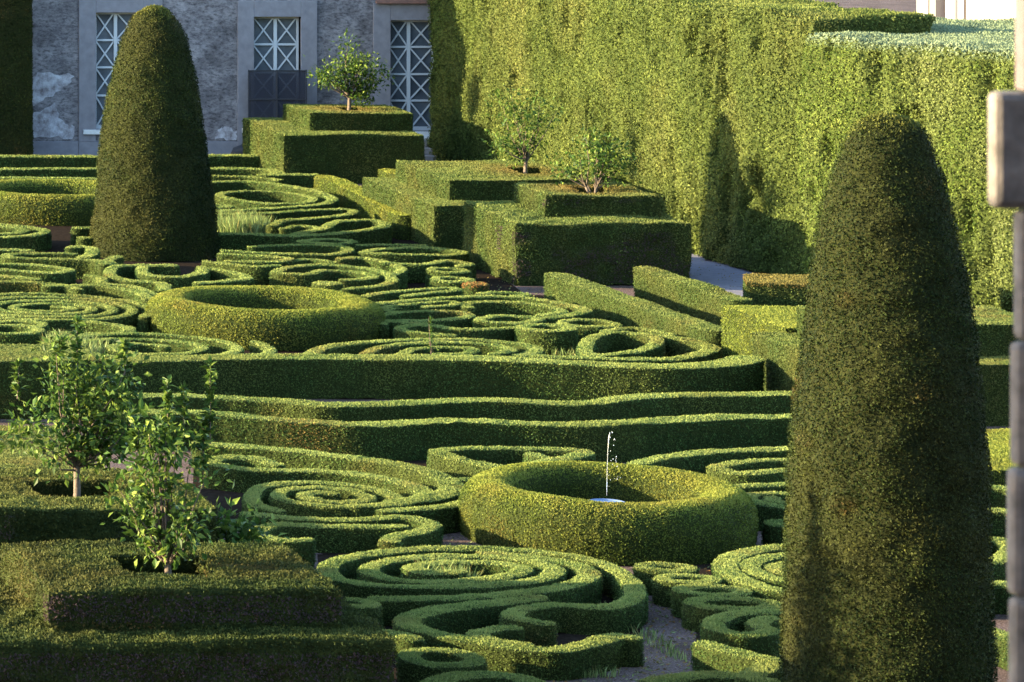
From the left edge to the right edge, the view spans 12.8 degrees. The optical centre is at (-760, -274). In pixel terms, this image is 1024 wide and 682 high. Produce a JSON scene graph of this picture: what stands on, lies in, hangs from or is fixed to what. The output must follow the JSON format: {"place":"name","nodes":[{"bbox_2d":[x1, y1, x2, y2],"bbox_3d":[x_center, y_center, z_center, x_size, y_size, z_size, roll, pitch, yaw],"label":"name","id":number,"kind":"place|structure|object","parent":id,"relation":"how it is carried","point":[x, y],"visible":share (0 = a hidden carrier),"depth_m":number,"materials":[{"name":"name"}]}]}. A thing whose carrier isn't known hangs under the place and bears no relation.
{"place":"outdoors","nodes":[
{"label":"outdoors","id":0,"kind":"place"},
{"bbox_2d":[0,223,575,355],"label":"bed soil","id":1,"kind":"structure","parent":0,"point":[61,237],"depth_m":87.03,"materials":[{"name":"soil"}]},
{"bbox_2d":[0,324,45,344],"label":"ring of box","id":2,"kind":"object","parent":1,"relation":"on","point":[18,333],"visible":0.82,"depth_m":74.72,"materials":[{"name":"green plant"}]},
{"bbox_2d":[0,223,51,251],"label":"spiral hedge","id":3,"kind":"object","parent":1,"relation":"on","point":[26,237],"visible":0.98,"depth_m":89.10,"materials":[{"name":"green plant"}]},
{"bbox_2d":[0,262,76,284],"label":"box hedge","id":4,"kind":"object","parent":1,"relation":"on","point":[45,273],"visible":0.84,"depth_m":83.18,"materials":[{"name":"green plant"}]},
{"bbox_2d":[0,280,84,294],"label":"box hedge","id":5,"kind":"object","parent":1,"relation":"on","point":[6,286],"visible":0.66,"depth_m":81.47,"materials":[{"name":"green plant"}]},
{"bbox_2d":[0,178,97,225],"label":"ring hedge","id":6,"kind":"object","parent":1,"relation":"on","point":[54,202],"visible":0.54,"depth_m":94.04,"materials":[{"name":"green plant"}]},
{"bbox_2d":[0,251,111,278],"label":"box hedge","id":7,"kind":"object","parent":1,"relation":"on","point":[82,267],"visible":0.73,"depth_m":84.87,"materials":[{"name":"green plant"}]},
{"bbox_2d":[0,292,150,337],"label":"spiral hedge","id":8,"kind":"object","parent":1,"relation":"on","point":[56,311],"visible":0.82,"depth_m":77.88,"materials":[{"name":"green plant"}]},
{"bbox_2d":[40,283,152,303],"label":"box hedge","id":9,"kind":"object","parent":1,"relation":"on","point":[126,293],"visible":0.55,"depth_m":80.80,"materials":[{"name":"green plant"}]},
{"bbox_2d":[0,154,259,168],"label":"long hedge","id":10,"kind":"object","parent":1,"relation":"on","point":[88,161],"visible":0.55,"depth_m":104.59,"materials":[{"name":"green plant"}]},
{"bbox_2d":[101,263,180,292],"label":"box hedge","id":11,"kind":"object","parent":1,"relation":"on","point":[120,274],"visible":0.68,"depth_m":83.49,"materials":[{"name":"green plant"}]},
{"bbox_2d":[0,167,284,177],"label":"long hedge","id":12,"kind":"object","parent":1,"relation":"on","point":[89,172],"visible":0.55,"depth_m":101.73,"materials":[{"name":"green plant"}]},
{"bbox_2d":[135,265,210,288],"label":"box hedge","id":13,"kind":"object","parent":1,"relation":"on","point":[201,273],"visible":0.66,"depth_m":82.32,"materials":[{"name":"green plant"}]},
{"bbox_2d":[192,266,254,286],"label":"box hedge","id":14,"kind":"object","parent":1,"relation":"on","point":[219,276],"visible":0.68,"depth_m":81.89,"materials":[{"name":"green plant"}]},
{"bbox_2d":[201,260,281,284],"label":"box hedge","id":15,"kind":"object","parent":1,"relation":"on","point":[260,274],"visible":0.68,"depth_m":83.88,"materials":[{"name":"green plant"}]},
{"bbox_2d":[215,206,275,233],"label":"grass","id":16,"kind":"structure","parent":1,"relation":"on","point":[248,225],"depth_m":91.76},
{"bbox_2d":[218,232,284,250],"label":"box hedge","id":17,"kind":"object","parent":1,"relation":"on","point":[234,241],"visible":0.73,"depth_m":89.17,"materials":[{"name":"green plant"}]},
{"bbox_2d":[216,252,295,265],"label":"box hedge","id":18,"kind":"object","parent":1,"relation":"on","point":[252,260],"visible":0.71,"depth_m":85.26,"materials":[{"name":"green plant"}]},
{"bbox_2d":[145,285,385,350],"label":"ring hedge","id":19,"kind":"object","parent":1,"relation":"on","point":[288,318],"visible":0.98,"depth_m":75.60,"materials":[{"name":"green plant"}]},
{"bbox_2d":[214,190,319,208],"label":"box hedge","id":20,"kind":"object","parent":1,"relation":"on","point":[243,199],"visible":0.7,"depth_m":96.52,"materials":[{"name":"green plant"}]},
{"bbox_2d":[212,180,339,213],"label":"box hedge","id":21,"kind":"object","parent":1,"relation":"on","point":[327,200],"visible":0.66,"depth_m":97.56,"materials":[{"name":"green plant"}]},
{"bbox_2d":[219,243,355,261],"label":"box hedge","id":22,"kind":"object","parent":1,"relation":"on","point":[321,251],"visible":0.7,"depth_m":87.01,"materials":[{"name":"green plant"}]},
{"bbox_2d":[215,207,359,233],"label":"box hedge","id":23,"kind":"object","parent":1,"relation":"on","point":[310,216],"visible":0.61,"depth_m":92.83,"materials":[{"name":"green plant"}]},
{"bbox_2d":[268,263,399,295],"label":"box hedge","id":24,"kind":"object","parent":1,"relation":"on","point":[359,281],"visible":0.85,"depth_m":82.61,"materials":[{"name":"green plant"}]},
{"bbox_2d":[281,218,392,243],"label":"box hedge","id":25,"kind":"object","parent":1,"relation":"on","point":[366,231],"visible":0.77,"depth_m":89.76,"materials":[{"name":"green plant"}]},
{"bbox_2d":[313,175,411,239],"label":"long hedge","id":26,"kind":"object","parent":1,"relation":"on","point":[347,193],"visible":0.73,"depth_m":94.97,"materials":[{"name":"green plant"}]},
{"bbox_2d":[334,256,408,289],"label":"box hedge","id":27,"kind":"object","parent":1,"relation":"on","point":[400,271],"visible":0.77,"depth_m":84.97,"materials":[{"name":"green plant"}]},
{"bbox_2d":[361,286,462,301],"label":"box hedge","id":28,"kind":"object","parent":1,"relation":"on","point":[420,293],"visible":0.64,"depth_m":79.99,"materials":[{"name":"green plant"}]},
{"bbox_2d":[357,245,470,263],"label":"box hedge","id":29,"kind":"object","parent":1,"relation":"on","point":[411,254],"visible":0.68,"depth_m":85.96,"materials":[{"name":"green plant"}]},
{"bbox_2d":[377,259,476,282],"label":"box hedge","id":30,"kind":"object","parent":1,"relation":"on","point":[416,272],"visible":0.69,"depth_m":84.16,"materials":[{"name":"green plant"}]},
{"bbox_2d":[384,309,475,328],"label":"box hedge","id":31,"kind":"object","parent":1,"relation":"on","point":[457,318],"visible":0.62,"depth_m":77.15,"materials":[{"name":"green plant"}]},
{"bbox_2d":[392,323,515,341],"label":"box hedge","id":32,"kind":"object","parent":1,"relation":"on","point":[411,330],"visible":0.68,"depth_m":75.19,"materials":[{"name":"green plant"}]},
{"bbox_2d":[376,294,593,323],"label":"box hedge","id":33,"kind":"object","parent":1,"relation":"on","point":[576,311],"visible":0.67,"depth_m":78.91,"materials":[{"name":"green plant"}]},
{"bbox_2d":[472,314,546,328],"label":"box hedge","id":34,"kind":"object","parent":1,"relation":"on","point":[497,320],"visible":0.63,"depth_m":76.39,"materials":[{"name":"green plant"}]},
{"bbox_2d":[459,300,568,317],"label":"box hedge","id":35,"kind":"object","parent":1,"relation":"on","point":[479,308],"visible":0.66,"depth_m":78.57,"materials":[{"name":"green plant"}]},
{"bbox_2d":[514,323,578,353],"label":"ring of box","id":36,"kind":"object","parent":1,"relation":"on","point":[548,337],"visible":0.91,"depth_m":74.66,"materials":[{"name":"green plant"}]},
{"bbox_2d":[556,318,622,345],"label":"ring of box","id":37,"kind":"object","parent":1,"relation":"on","point":[586,326],"visible":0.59,"depth_m":75.82,"materials":[{"name":"green plant"}]},
{"bbox_2d":[575,330,665,357],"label":"box hedge","id":38,"kind":"object","parent":1,"relation":"on","point":[613,344],"visible":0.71,"depth_m":73.74,"materials":[{"name":"green plant"}]},
{"bbox_2d":[543,272,721,349],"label":"long hedge","id":39,"kind":"object","parent":1,"relation":"on","point":[604,302],"visible":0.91,"depth_m":77.69,"materials":[{"name":"green plant"}]},
{"bbox_2d":[193,460,427,553],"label":"bed soil","id":40,"kind":"structure","parent":0,"point":[211,495],"depth_m":60.81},
{"bbox_2d":[200,454,433,517],"bbox_3d":[15.691,11.018,60.283,2.038,0.451,4.274,0,0,-20],"label":"box hedge","id":41,"kind":"object","parent":40,"relation":"on","point":[245,473],"visible":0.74,"depth_m":60.95,"materials":[{"name":"green plant"}]},
{"bbox_2d":[241,479,401,517],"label":"spiral hedge","id":42,"kind":"object","parent":40,"relation":"on","point":[311,498],"visible":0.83,"depth_m":59.08,"materials":[{"name":"green plant"}]},
{"bbox_2d":[190,441,463,506],"bbox_3d":[16.204,11.010,61.157,2.189,0.438,5.366,0,0,-19],"label":"box hedge","id":43,"kind":"object","parent":40,"relation":"on","point":[446,488],"visible":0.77,"depth_m":61.77,"materials":[{"name":"green plant"}]},
{"bbox_2d":[375,500,460,533],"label":"box hedge","id":44,"kind":"object","parent":40,"relation":"on","point":[446,515],"visible":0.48,"depth_m":57.96,"materials":[{"name":"green plant"}]},
{"bbox_2d":[0,0,1009,681],"bbox_3d":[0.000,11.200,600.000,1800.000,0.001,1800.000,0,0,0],"label":"ground","id":45,"kind":"structure","parent":0,"point":[456,538],"depth_m":52.74,"materials":[{"name":"gravel"}]},
{"bbox_2d":[0,0,33,155],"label":"clipped hedge","id":46,"kind":"object","parent":45,"relation":"on","point":[16,89],"visible":0.97,"depth_m":107.51,"materials":[{"name":"plant"}]},
{"bbox_2d":[0,424,95,470],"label":"clipped block","id":47,"kind":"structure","parent":45,"relation":"on","point":[8,459],"depth_m":59.41,"materials":[{"name":"green plant"}]},
{"bbox_2d":[0,343,102,418],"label":"clipped block","id":48,"kind":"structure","parent":45,"relation":"on","point":[13,352],"depth_m":67.60,"materials":[{"name":"green plant"}]},
{"bbox_2d":[0,465,219,565],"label":"stepped hedge","id":49,"kind":"object","parent":45,"relation":"on","point":[53,509],"visible":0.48,"depth_m":51.07,"materials":[{"name":"green plant"}]},
{"bbox_2d":[0,313,155,496],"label":"citrus tree","id":50,"kind":"object","parent":49,"relation":"on","point":[81,453],"visible":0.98,"depth_m":52.18,"materials":[{"name":"green plant"}]},
{"bbox_2d":[89,4,220,261],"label":"topiary cone","id":51,"kind":"object","parent":45,"relation":"on","point":[154,201],"visible":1,"depth_m":87.85,"materials":[{"name":"plant"}]},
{"bbox_2d":[41,332,277,357],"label":"spiral hedge","id":52,"kind":"object","parent":45,"relation":"on","point":[153,343],"visible":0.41,"depth_m":73.53,"materials":[{"name":"green plant"}]},
{"bbox_2d":[0,538,396,681],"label":"stepped hedge","id":53,"kind":"object","parent":45,"relation":"on","point":[83,610],"visible":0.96,"depth_m":46.21,"materials":[{"name":"green plant"}]},
{"bbox_2d":[95,355,232,575],"bbox_3d":[10.497,8.569,47.498,1.479,2.863,1.346,0,0,0],"label":"citrus tree","id":54,"kind":"object","parent":53,"relation":"on","point":[168,552],"visible":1,"depth_m":47.47,"materials":[{"name":"green plant"}]},
{"bbox_2d":[32,0,433,155],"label":"palace facade","id":55,"kind":"structure","parent":45,"relation":"on","point":[75,43],"depth_m":108.70,"materials":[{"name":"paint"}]},
{"bbox_2d":[96,13,134,128],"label":"window","id":56,"kind":"structure","parent":55,"relation":"in","point":[110,27],"depth_m":108.95,"materials":[{"name":"grey"}]},
{"bbox_2d":[254,17,298,69],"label":"window","id":57,"kind":"structure","parent":55,"relation":"in","point":[276,39],"depth_m":108.95,"materials":[{"name":"grey"}]},
{"bbox_2d":[391,20,433,129],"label":"window","id":58,"kind":"structure","parent":55,"relation":"in","point":[410,49],"depth_m":108.95,"materials":[{"name":"grey"}]},
{"bbox_2d":[194,480,288,544],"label":"leafy shrub","id":59,"kind":"object","parent":45,"relation":"on","point":[226,530],"visible":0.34,"depth_m":51.31,"materials":[{"name":"green plant"}]},
{"bbox_2d":[248,70,306,117],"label":"screen","id":60,"kind":"object","parent":45,"relation":"on","point":[271,93],"visible":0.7,"depth_m":108.28,"materials":[{"name":"grey"}]},
{"bbox_2d":[242,103,425,183],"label":"stepped hedge","id":61,"kind":"object","parent":45,"relation":"on","point":[357,144],"visible":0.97,"depth_m":102.57,"materials":[{"name":"green plant"}]},
{"bbox_2d":[303,27,395,109],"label":"citrus tree","id":62,"kind":"object","parent":61,"relation":"on","point":[351,92],"visible":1,"depth_m":104.48,"materials":[{"name":"green plant"}]},
{"bbox_2d":[302,337,544,356],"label":"box hedge","id":63,"kind":"object","parent":45,"relation":"on","point":[356,347],"visible":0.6,"depth_m":73.35,"materials":[{"name":"green plant"}]},
{"bbox_2d":[100,353,765,400],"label":"long hedge","id":64,"kind":"object","parent":45,"relation":"on","point":[350,375],"visible":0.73,"depth_m":69.45,"materials":[{"name":"green plant"}]},
{"bbox_2d":[84,408,793,462],"bbox_3d":[19.627,10.909,64.237,13.147,0.650,1.475,0,0,2],"label":"long hedge","id":65,"kind":"object","parent":45,"relation":"on","point":[417,439],"visible":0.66,"depth_m":63.82,"materials":[{"name":"green plant"}]},
{"bbox_2d":[83,390,794,422],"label":"long hedge","id":66,"kind":"object","parent":45,"relation":"on","point":[636,406],"visible":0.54,"depth_m":66.41,"materials":[{"name":"green plant"}]},
{"bbox_2d":[359,340,518,355],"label":"box hedge","id":67,"kind":"object","parent":45,"relation":"on","point":[488,349],"visible":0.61,"depth_m":73.15,"materials":[{"name":"green plant"}]},
{"bbox_2d":[361,159,589,249],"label":"stepped hedge","id":68,"kind":"object","parent":45,"relation":"on","point":[430,197],"visible":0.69,"depth_m":91.14,"materials":[{"name":"green plant"}]},
{"bbox_2d":[482,83,564,173],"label":"citrus tree","id":69,"kind":"object","parent":68,"relation":"on","point":[524,156],"visible":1,"depth_m":92.40,"materials":[{"name":"green plant"}]},
{"bbox_2d":[317,553,641,681],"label":"bed soil","id":70,"kind":"structure","parent":45,"relation":"on","point":[564,638],"depth_m":51.56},
{"bbox_2d":[249,521,409,566],"bbox_3d":[14.566,11.021,56.563,2.407,0.426,1.262,0,0,-30],"label":"box hedge","id":71,"kind":"object","parent":70,"relation":"on","point":[306,541],"visible":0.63,"depth_m":56.62,"materials":[{"name":"green plant"}]},
{"bbox_2d":[239,511,443,549],"bbox_3d":[15.242,11.025,57.093,1.888,0.438,2.714,0,0,-35],"label":"box hedge","id":72,"kind":"object","parent":70,"relation":"on","point":[424,531],"visible":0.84,"depth_m":57.11,"materials":[{"name":"green plant"}]},
{"bbox_2d":[396,646,487,681],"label":"ring of box","id":73,"kind":"object","parent":70,"relation":"on","point":[415,664],"visible":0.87,"depth_m":48.74,"materials":[{"name":"green plant"}]},
{"bbox_2d":[316,544,648,646],"bbox_3d":[16.175,11.026,53.398,4.018,0.426,4.536,0,0,-32],"label":"spiral hedge","id":74,"kind":"object","parent":70,"relation":"on","point":[375,572],"visible":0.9,"depth_m":53.23,"materials":[{"name":"green plant"}]},
{"bbox_2d":[365,550,603,625],"bbox_3d":[15.990,11.023,53.122,1.978,0.408,4.084,0,0,38],"label":"box hedge","id":75,"kind":"object","parent":70,"relation":"on","point":[582,584],"visible":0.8,"depth_m":52.63,"materials":[{"name":"green plant"}]},
{"bbox_2d":[465,624,535,646],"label":"box hedge","id":76,"kind":"object","parent":70,"relation":"on","point":[511,634],"visible":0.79,"depth_m":50.30,"materials":[{"name":"green plant"}]},
{"bbox_2d":[391,594,644,680],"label":"box hedge","id":77,"kind":"object","parent":70,"relation":"on","point":[449,625],"visible":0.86,"depth_m":49.76,"materials":[{"name":"green plant"}]},
{"bbox_2d":[419,670,545,681],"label":"box hedge","id":78,"kind":"object","parent":45,"relation":"on","point":[475,676],"visible":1,"depth_m":47.77,"materials":[{"name":"green plant"}]},
{"bbox_2d":[426,445,595,477],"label":"box hedge","id":79,"kind":"object","parent":45,"relation":"on","point":[471,461],"visible":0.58,"depth_m":62.27,"materials":[{"name":"green plant"}]},
{"bbox_2d":[461,181,693,285],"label":"stepped hedge","id":80,"kind":"object","parent":45,"relation":"on","point":[531,234],"visible":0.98,"depth_m":83.76,"materials":[{"name":"green plant"}]},
{"bbox_2d":[545,124,642,193],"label":"citrus tree","id":81,"kind":"object","parent":80,"relation":"on","point":[601,157],"visible":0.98,"depth_m":85.77,"materials":[{"name":"green plant"}]},
{"bbox_2d":[458,460,758,565],"bbox_3d":[18.846,10.813,57.636,3.976,0.862,3.974,0,0,0],"label":"ring hedge","id":82,"kind":"object","parent":45,"relation":"on","point":[668,514],"visible":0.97,"depth_m":56.44,"materials":[{"name":"green plant"}]},
{"bbox_2d":[528,335,722,363],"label":"box hedge","id":83,"kind":"object","parent":45,"relation":"on","point":[682,349],"visible":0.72,"depth_m":71.91,"materials":[{"name":"green plant"}]},
{"bbox_2d":[426,0,935,274],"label":"tall hedge","id":84,"kind":"object","parent":45,"relation":"on","point":[694,103],"visible":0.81,"depth_m":89.87,"materials":[{"name":"green plant"}]},
{"bbox_2d":[637,670,737,681],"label":"box hedge","id":85,"kind":"object","parent":45,"relation":"on","point":[708,676],"visible":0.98,"depth_m":48.29,"materials":[{"name":"green plant"}]},
{"bbox_2d":[632,265,752,325],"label":"long hedge","id":86,"kind":"object","parent":45,"relation":"on","point":[699,299],"visible":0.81,"depth_m":78.81,"materials":[{"name":"green plant"}]},
{"bbox_2d":[690,639,782,681],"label":"box hedge","id":87,"kind":"object","parent":45,"relation":"on","point":[744,664],"visible":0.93,"depth_m":49.02,"materials":[{"name":"green plant"}]},
{"bbox_2d":[693,564,782,657],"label":"bed soil","id":88,"kind":"structure","parent":45,"relation":"on","point":[701,567],"depth_m":55.41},
{"bbox_2d":[631,561,699,595],"bbox_3d":[18.456,11.044,54.129,0.875,0.397,0.676,0,0,0],"label":"ring of box","id":89,"kind":"object","parent":88,"relation":"on","point":[645,572],"visible":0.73,"depth_m":53.99,"materials":[{"name":"green plant"}]},
{"bbox_2d":[651,573,724,607],"bbox_3d":[18.472,11.036,53.357,0.917,0.395,0.687,0,0,0],"label":"ring of box","id":90,"kind":"object","parent":88,"relation":"on","point":[663,584],"visible":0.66,"depth_m":53.25,"materials":[{"name":"green plant"}]},
{"bbox_2d":[669,583,754,617],"bbox_3d":[18.520,11.023,52.616,1.055,0.380,0.781,0,0,0],"label":"ring of box","id":91,"kind":"object","parent":88,"relation":"on","point":[678,594],"visible":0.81,"depth_m":52.58,"materials":[{"name":"green plant"}]},
{"bbox_2d":[681,595,782,631],"bbox_3d":[18.529,11.047,51.919,1.278,0.393,0.949,0,0,0],"label":"ring of box","id":92,"kind":"object","parent":88,"relation":"on","point":[695,611],"visible":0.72,"depth_m":51.84,"materials":[{"name":"green plant"}]},
{"bbox_2d":[699,608,783,657],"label":"box hedge","id":93,"kind":"object","parent":88,"relation":"on","point":[756,631],"visible":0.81,"depth_m":50.37,"materials":[{"name":"green plant"}]},
{"bbox_2d":[710,543,785,602],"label":"box hedge","id":94,"kind":"object","parent":88,"relation":"on","point":[725,567],"visible":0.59,"depth_m":53.69,"materials":[{"name":"green plant"}]},
{"bbox_2d":[739,552,786,587],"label":"box hedge","id":95,"kind":"object","parent":88,"relation":"on","point":[751,567],"visible":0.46,"depth_m":53.81,"materials":[{"name":"green plant"}]},
{"bbox_2d":[988,536,1006,580],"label":"box hedge","id":96,"kind":"object","parent":88,"relation":"on","point":[999,551],"visible":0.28,"depth_m":54.48,"materials":[{"name":"green plant"}]},
{"bbox_2d":[747,491,789,531],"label":"spiral hedge","id":97,"kind":"object","parent":45,"relation":"on","point":[770,505],"visible":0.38,"depth_m":58.22,"materials":[{"name":"green plant"}]},
{"bbox_2d":[751,305,1023,426],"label":"stepped hedge","id":98,"kind":"object","parent":45,"relation":"on","point":[778,352],"visible":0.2,"depth_m":68.04,"materials":[{"name":"green plant"}]},
{"bbox_2d":[778,111,999,681],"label":"topiary cone","id":99,"kind":"object","parent":45,"relation":"on","point":[887,565],"visible":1,"depth_m":46.17,"materials":[{"name":"plant"}]},
{"bbox_2d":[795,17,1023,312],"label":"tall hedge","id":100,"kind":"object","parent":45,"relation":"on","point":[942,79],"visible":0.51,"depth_m":81.08,"materials":[{"name":"green plant"}]},
{"bbox_2d":[985,428,1018,485],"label":"clipped block","id":101,"kind":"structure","parent":45,"relation":"on","point":[999,447],"depth_m":61.61,"materials":[{"name":"green plant"}]},
{"bbox_2d":[690,253,770,296],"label":"path","id":102,"kind":"structure","parent":0,"point":[712,276],"depth_m":85.60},
{"bbox_2d":[720,304,796,357],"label":"clipped block","id":103,"kind":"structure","parent":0,"point":[740,324],"depth_m":72.30,"materials":[{"name":"green plant"}]},
{"bbox_2d":[742,272,810,306],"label":"clipped block","id":104,"kind":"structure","parent":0,"point":[774,289],"depth_m":78.35,"materials":[{"name":"green plant"}]},
{"bbox_2d":[916,0,1014,20],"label":"cream house","id":105,"kind":"structure","parent":0,"point":[980,9],"depth_m":99.73,"materials":[{"name":"beige"}]},
{"bbox_2d":[988,0,1023,681],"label":"stone pillar","id":106,"kind":"structure","parent":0,"point":[1005,149],"depth_m":12.01,"materials":[{"name":"stone"}]},
{"label":"bed soil","id":107,"kind":"structure","parent":0,"visible":0},
{"bbox_2d":[626,446,789,474],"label":"box hedge","id":108,"kind":"object","parent":107,"relation":"on","point":[699,461],"visible":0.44,"depth_m":62.16,"materials":[{"name":"green plant"}]},
{"bbox_2d":[706,458,787,483],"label":"box hedge","id":109,"kind":"object","parent":107,"relation":"on","point":[754,470],"visible":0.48,"depth_m":60.80,"materials":[{"name":"green plant"}]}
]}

